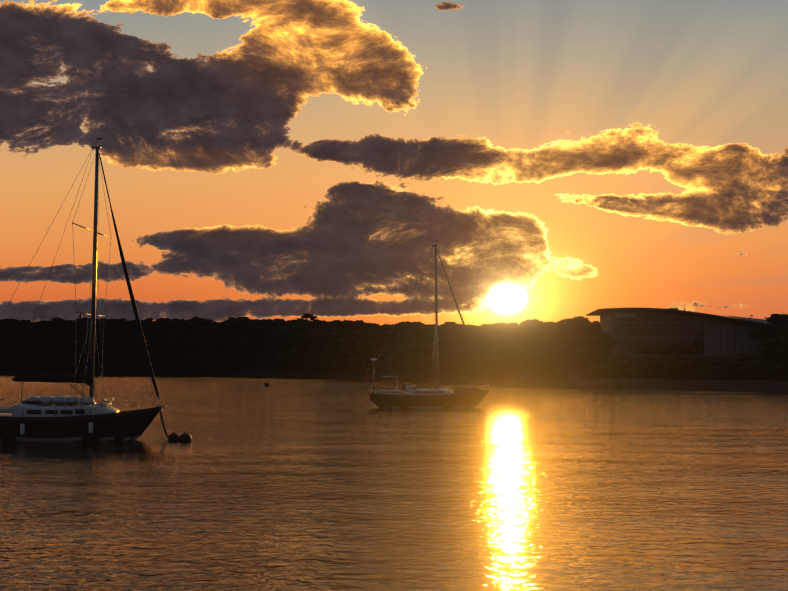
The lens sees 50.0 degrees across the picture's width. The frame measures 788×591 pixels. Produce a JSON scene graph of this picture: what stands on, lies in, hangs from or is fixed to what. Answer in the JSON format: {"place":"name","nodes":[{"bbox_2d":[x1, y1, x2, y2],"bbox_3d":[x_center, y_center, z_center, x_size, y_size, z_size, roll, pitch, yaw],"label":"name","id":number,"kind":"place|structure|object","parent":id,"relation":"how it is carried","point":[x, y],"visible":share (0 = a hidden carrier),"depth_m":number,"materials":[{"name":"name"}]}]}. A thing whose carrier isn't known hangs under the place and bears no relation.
{"place":"outdoors","nodes":[
{"label":"outdoors","id":0,"kind":"place"},
{"bbox_2d":[0,375,787,590],"bbox_3d":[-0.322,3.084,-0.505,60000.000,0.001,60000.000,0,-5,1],"label":"water","id":1,"kind":"structure","parent":0,"point":[301,484],"depth_m":21.61,"materials":[{"name":"brown liquid"}]},
{"bbox_2d":[0,128,165,440],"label":"sailboat","id":2,"kind":"object","parent":1,"relation":"on","point":[41,419],"visible":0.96,"depth_m":37.50,"materials":[{"name":"black paint"}]},
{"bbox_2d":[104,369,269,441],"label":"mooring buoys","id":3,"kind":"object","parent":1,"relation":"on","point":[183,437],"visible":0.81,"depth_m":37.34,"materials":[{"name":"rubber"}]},
{"bbox_2d":[363,244,491,407],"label":"sailboat","id":4,"kind":"object","parent":1,"relation":"on","point":[436,397],"visible":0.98,"depth_m":69.36,"materials":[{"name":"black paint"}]},
{"bbox_2d":[0,335,787,387],"bbox_3d":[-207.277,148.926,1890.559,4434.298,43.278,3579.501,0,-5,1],"label":"shore land","id":5,"kind":"structure","parent":0,"point":[449,377],"depth_m":320.94,"materials":[{"name":"soil"}]},
{"bbox_2d":[20,320,30,324],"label":"tree","id":6,"kind":"object","parent":5,"relation":"on","point":[26,321],"visible":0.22,"depth_m":659.33,"materials":[{"name":"green plant"}]},
{"bbox_2d":[51,317,63,322],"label":"tree","id":7,"kind":"object","parent":5,"relation":"on","point":[55,319],"visible":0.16,"depth_m":652.87,"materials":[{"name":"green plant"}]},
{"bbox_2d":[68,349,81,358],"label":"tree","id":8,"kind":"object","parent":5,"relation":"on","point":[74,351],"visible":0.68,"depth_m":565.08,"materials":[{"name":"green plant"}]},
{"bbox_2d":[70,339,83,349],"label":"tree","id":9,"kind":"object","parent":5,"relation":"on","point":[75,346],"visible":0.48,"depth_m":573.80,"materials":[{"name":"green plant"}]},
{"bbox_2d":[74,320,85,324],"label":"tree","id":10,"kind":"object","parent":5,"relation":"on","point":[79,322],"visible":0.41,"depth_m":617.68,"materials":[{"name":"green plant"}]},
{"bbox_2d":[80,364,87,371],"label":"tree","id":11,"kind":"object","parent":5,"relation":"on","point":[85,369],"visible":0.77,"depth_m":533.98,"materials":[{"name":"green plant"}]},
{"bbox_2d":[80,342,90,351],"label":"tree","id":12,"kind":"object","parent":5,"relation":"on","point":[86,346],"visible":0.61,"depth_m":562.46,"materials":[{"name":"green plant"}]},
{"bbox_2d":[82,322,99,327],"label":"tree","id":13,"kind":"object","parent":5,"relation":"on","point":[89,325],"visible":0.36,"depth_m":604.66,"materials":[{"name":"green plant"}]},
{"bbox_2d":[84,327,104,337],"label":"tree","id":14,"kind":"object","parent":5,"relation":"on","point":[98,329],"visible":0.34,"depth_m":590.11,"materials":[{"name":"green plant"}]},
{"bbox_2d":[89,339,102,349],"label":"tree","id":15,"kind":"object","parent":5,"relation":"on","point":[98,344],"visible":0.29,"depth_m":563.25,"materials":[{"name":"green plant"}]},
{"bbox_2d":[96,349,105,362],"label":"tree","id":16,"kind":"object","parent":5,"relation":"on","point":[99,351],"visible":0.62,"depth_m":544.28,"materials":[{"name":"green plant"}]},
{"bbox_2d":[98,364,105,373],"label":"tree","id":17,"kind":"object","parent":5,"relation":"on","point":[101,368],"visible":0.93,"depth_m":522.11,"materials":[{"name":"green plant"}]},
{"bbox_2d":[101,318,112,323],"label":"tree","id":18,"kind":"object","parent":5,"relation":"on","point":[106,321],"visible":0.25,"depth_m":605.28,"materials":[{"name":"green plant"}]},
{"bbox_2d":[110,318,126,323],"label":"tree","id":19,"kind":"object","parent":5,"relation":"on","point":[114,321],"visible":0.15,"depth_m":608.76,"materials":[{"name":"green plant"}]},
{"bbox_2d":[176,319,186,326],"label":"tree","id":20,"kind":"object","parent":5,"relation":"on","point":[182,321],"visible":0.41,"depth_m":566.82,"materials":[{"name":"green plant"}]},
{"bbox_2d":[185,319,201,324],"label":"tree","id":21,"kind":"object","parent":5,"relation":"on","point":[192,321],"visible":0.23,"depth_m":555.41,"materials":[{"name":"green plant"}]},
{"bbox_2d":[223,317,234,321],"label":"tree","id":22,"kind":"object","parent":5,"relation":"on","point":[231,319],"visible":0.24,"depth_m":542.33,"materials":[{"name":"green plant"}]},
{"bbox_2d":[232,318,247,327],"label":"tree","id":23,"kind":"object","parent":5,"relation":"on","point":[236,320],"visible":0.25,"depth_m":525.93,"materials":[{"name":"green plant"}]},
{"bbox_2d":[236,318,253,329],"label":"tree","id":24,"kind":"object","parent":5,"relation":"on","point":[248,319],"visible":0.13,"depth_m":514.87,"materials":[{"name":"green plant"}]},
{"bbox_2d":[272,319,290,326],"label":"tree","id":25,"kind":"object","parent":5,"relation":"on","point":[275,321],"visible":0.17,"depth_m":469.84,"materials":[{"name":"green plant"}]},
{"bbox_2d":[276,321,291,326],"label":"tree","id":26,"kind":"object","parent":5,"relation":"on","point":[282,323],"visible":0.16,"depth_m":458.08,"materials":[{"name":"green plant"}]},
{"bbox_2d":[291,318,305,321],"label":"tree","id":27,"kind":"object","parent":5,"relation":"on","point":[298,319],"visible":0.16,"depth_m":458.28,"materials":[{"name":"green plant"}]},
{"bbox_2d":[301,313,310,320],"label":"tree","id":28,"kind":"object","parent":5,"relation":"on","point":[306,315],"visible":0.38,"depth_m":460.54,"materials":[{"name":"green plant"}]},
{"bbox_2d":[302,321,319,329],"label":"tree","id":29,"kind":"object","parent":5,"relation":"on","point":[307,323],"visible":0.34,"depth_m":426.28,"materials":[{"name":"green plant"}]},
{"bbox_2d":[309,315,319,321],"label":"tree","id":30,"kind":"object","parent":5,"relation":"on","point":[312,317],"visible":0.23,"depth_m":452.91,"materials":[{"name":"green plant"}]},
{"bbox_2d":[317,321,332,330],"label":"tree","id":31,"kind":"object","parent":5,"relation":"on","point":[320,325],"visible":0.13,"depth_m":412.01,"materials":[{"name":"green plant"}]},
{"bbox_2d":[320,320,335,324],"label":"tree","id":32,"kind":"object","parent":5,"relation":"on","point":[329,322],"visible":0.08,"depth_m":445.93,"materials":[{"name":"green plant"}]},
{"bbox_2d":[333,320,348,327],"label":"tree","id":33,"kind":"object","parent":5,"relation":"on","point":[339,323],"visible":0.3,"depth_m":399.69,"materials":[{"name":"green plant"}]},
{"bbox_2d":[338,323,363,332],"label":"tree","id":34,"kind":"object","parent":5,"relation":"on","point":[351,325],"visible":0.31,"depth_m":382.92,"materials":[{"name":"green plant"}]},
{"bbox_2d":[346,319,363,323],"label":"tree","id":35,"kind":"object","parent":5,"relation":"on","point":[352,321],"visible":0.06,"depth_m":405.97,"materials":[{"name":"green plant"}]},
{"bbox_2d":[355,321,371,329],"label":"tree","id":36,"kind":"object","parent":5,"relation":"on","point":[367,325],"visible":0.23,"depth_m":383.43,"materials":[{"name":"green plant"}]},
{"bbox_2d":[379,322,395,331],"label":"tree","id":37,"kind":"object","parent":5,"relation":"on","point":[387,327],"visible":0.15,"depth_m":338.65,"materials":[{"name":"green plant"}]},
{"bbox_2d":[392,322,410,331],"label":"tree","id":38,"kind":"object","parent":5,"relation":"on","point":[398,327],"visible":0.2,"depth_m":327.94,"materials":[{"name":"green plant"}]},
{"bbox_2d":[396,321,412,324],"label":"tree","id":39,"kind":"object","parent":5,"relation":"on","point":[402,323],"visible":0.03,"depth_m":363.94,"materials":[{"name":"green plant"}]},
{"bbox_2d":[405,323,426,331],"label":"tree","id":40,"kind":"object","parent":5,"relation":"on","point":[417,325],"visible":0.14,"depth_m":319.02,"materials":[{"name":"green plant"}]},
{"bbox_2d":[419,332,439,342],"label":"tree","id":41,"kind":"object","parent":5,"relation":"on","point":[426,337],"visible":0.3,"depth_m":279.83,"materials":[{"name":"green plant"}]},
{"bbox_2d":[423,338,442,350],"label":"tree","id":42,"kind":"object","parent":5,"relation":"on","point":[432,340],"visible":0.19,"depth_m":266.97,"materials":[{"name":"green plant"}]},
{"bbox_2d":[79,313,787,391],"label":"shore","id":43,"kind":"structure","parent":5,"relation":"on","point":[572,378],"depth_m":142.88,"materials":[{"name":"soil"}]},
{"bbox_2d":[424,326,448,333],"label":"tree","id":44,"kind":"object","parent":5,"relation":"on","point":[432,330],"visible":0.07,"depth_m":290.76,"materials":[{"name":"green plant"}]},
{"bbox_2d":[435,327,458,337],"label":"tree","id":45,"kind":"object","parent":5,"relation":"on","point":[450,331],"visible":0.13,"depth_m":278.86,"materials":[{"name":"green plant"}]},
{"bbox_2d":[442,322,456,326],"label":"tree","id":46,"kind":"object","parent":5,"relation":"on","point":[452,324],"visible":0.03,"depth_m":323.05,"materials":[{"name":"green plant"}]},
{"bbox_2d":[450,324,469,329],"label":"tree","id":47,"kind":"object","parent":5,"relation":"on","point":[459,325],"visible":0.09,"depth_m":300.53,"materials":[{"name":"green plant"}]},
{"bbox_2d":[451,331,476,341],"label":"tree","id":48,"kind":"object","parent":5,"relation":"on","point":[460,334],"visible":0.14,"depth_m":248.17,"materials":[{"name":"green plant"}]},
{"bbox_2d":[461,325,475,332],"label":"tree","id":49,"kind":"object","parent":5,"relation":"on","point":[468,327],"visible":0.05,"depth_m":275.52,"materials":[{"name":"green plant"}]},
{"bbox_2d":[463,334,489,345],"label":"tree","id":50,"kind":"object","parent":5,"relation":"on","point":[466,339],"visible":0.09,"depth_m":240.30,"materials":[{"name":"green plant"}]},
{"bbox_2d":[469,323,485,332],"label":"tree","id":51,"kind":"object","parent":5,"relation":"on","point":[476,328],"visible":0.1,"depth_m":269.26,"materials":[{"name":"green plant"}]},
{"bbox_2d":[467,329,494,344],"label":"tree","id":52,"kind":"object","parent":5,"relation":"on","point":[477,336],"visible":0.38,"depth_m":235.22,"materials":[{"name":"green plant"}]},
{"bbox_2d":[481,323,504,327],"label":"tree","id":53,"kind":"object","parent":5,"relation":"on","point":[491,325],"visible":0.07,"depth_m":274.79,"materials":[{"name":"green plant"}]},
{"bbox_2d":[475,322,523,347],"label":"tree","id":54,"kind":"object","parent":5,"relation":"on","point":[499,330],"visible":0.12,"depth_m":227.46,"materials":[{"name":"green plant"}]},
{"bbox_2d":[493,335,512,353],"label":"tree","id":55,"kind":"object","parent":5,"relation":"on","point":[499,340],"visible":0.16,"depth_m":215.73,"materials":[{"name":"green plant"}]},
{"bbox_2d":[507,322,519,326],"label":"tree","id":56,"kind":"object","parent":5,"relation":"on","point":[511,324],"visible":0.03,"depth_m":269.76,"materials":[{"name":"green plant"}]},
{"bbox_2d":[506,323,541,342],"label":"tree","id":57,"kind":"object","parent":5,"relation":"on","point":[515,333],"visible":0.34,"depth_m":219.69,"materials":[{"name":"green plant"}]},
{"bbox_2d":[515,319,542,326],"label":"tree","id":58,"kind":"object","parent":5,"relation":"on","point":[521,323],"visible":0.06,"depth_m":264.36,"materials":[{"name":"green plant"}]},
{"bbox_2d":[524,320,539,324],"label":"tree","id":59,"kind":"object","parent":5,"relation":"on","point":[531,321],"visible":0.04,"depth_m":250.58,"materials":[{"name":"green plant"}]},
{"bbox_2d":[518,336,557,373],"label":"tree","id":60,"kind":"object","parent":5,"relation":"on","point":[534,348],"visible":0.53,"depth_m":189.57,"materials":[{"name":"green plant"}]},
{"bbox_2d":[527,326,556,338],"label":"tree","id":61,"kind":"object","parent":5,"relation":"on","point":[542,331],"visible":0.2,"depth_m":207.20,"materials":[{"name":"green plant"}]},
{"bbox_2d":[539,321,553,326],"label":"tree","id":62,"kind":"object","parent":5,"relation":"on","point":[547,324],"visible":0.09,"depth_m":245.96,"materials":[{"name":"green plant"}]},
{"bbox_2d":[549,318,571,327],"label":"tree","id":63,"kind":"object","parent":5,"relation":"on","point":[562,321],"visible":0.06,"depth_m":240.61,"materials":[{"name":"green plant"}]},
{"bbox_2d":[551,319,604,343],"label":"tree","id":64,"kind":"object","parent":5,"relation":"on","point":[562,328],"visible":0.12,"depth_m":196.44,"materials":[{"name":"green plant"}]},
{"bbox_2d":[568,316,588,324],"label":"tree","id":65,"kind":"object","parent":5,"relation":"on","point":[578,319],"visible":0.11,"depth_m":221.56,"materials":[{"name":"green plant"}]},
{"bbox_2d":[562,323,615,353],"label":"tree","id":66,"kind":"object","parent":5,"relation":"on","point":[591,329],"visible":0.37,"depth_m":188.40,"materials":[{"name":"green plant"}]},
{"bbox_2d":[586,308,771,357],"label":"building","id":67,"kind":"structure","parent":5,"relation":"on","point":[642,332],"depth_m":190.17,"materials":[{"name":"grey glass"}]},
{"bbox_2d":[672,353,692,358],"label":"tree","id":68,"kind":"object","parent":5,"relation":"on","point":[678,356],"visible":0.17,"depth_m":167.40,"materials":[{"name":"green plant"}]},
{"bbox_2d":[673,356,710,379],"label":"tree","id":69,"kind":"object","parent":5,"relation":"on","point":[704,361],"visible":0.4,"depth_m":143.32,"materials":[{"name":"green plant"}]},
{"bbox_2d":[713,354,737,359],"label":"tree","id":70,"kind":"object","parent":5,"relation":"on","point":[726,356],"visible":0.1,"depth_m":154.71,"materials":[{"name":"green plant"}]},
{"bbox_2d":[747,314,787,346],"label":"tree","id":71,"kind":"object","parent":5,"relation":"on","point":[763,331],"visible":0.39,"depth_m":172.83,"materials":[{"name":"green plant"}]},
{"bbox_2d":[755,338,787,364],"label":"tree","id":72,"kind":"object","parent":5,"relation":"on","point":[768,352],"visible":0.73,"depth_m":131.65,"materials":[{"name":"green plant"}]},
{"bbox_2d":[769,318,787,336],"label":"tree","id":73,"kind":"object","parent":5,"relation":"on","point":[774,327],"visible":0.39,"depth_m":165.10,"materials":[{"name":"green plant"}]},
{"bbox_2d":[0,0,787,325],"label":"sky","id":74,"kind":"structure","parent":0,"point":[287,160],"materials":[{"name":"orange"}]}
]}

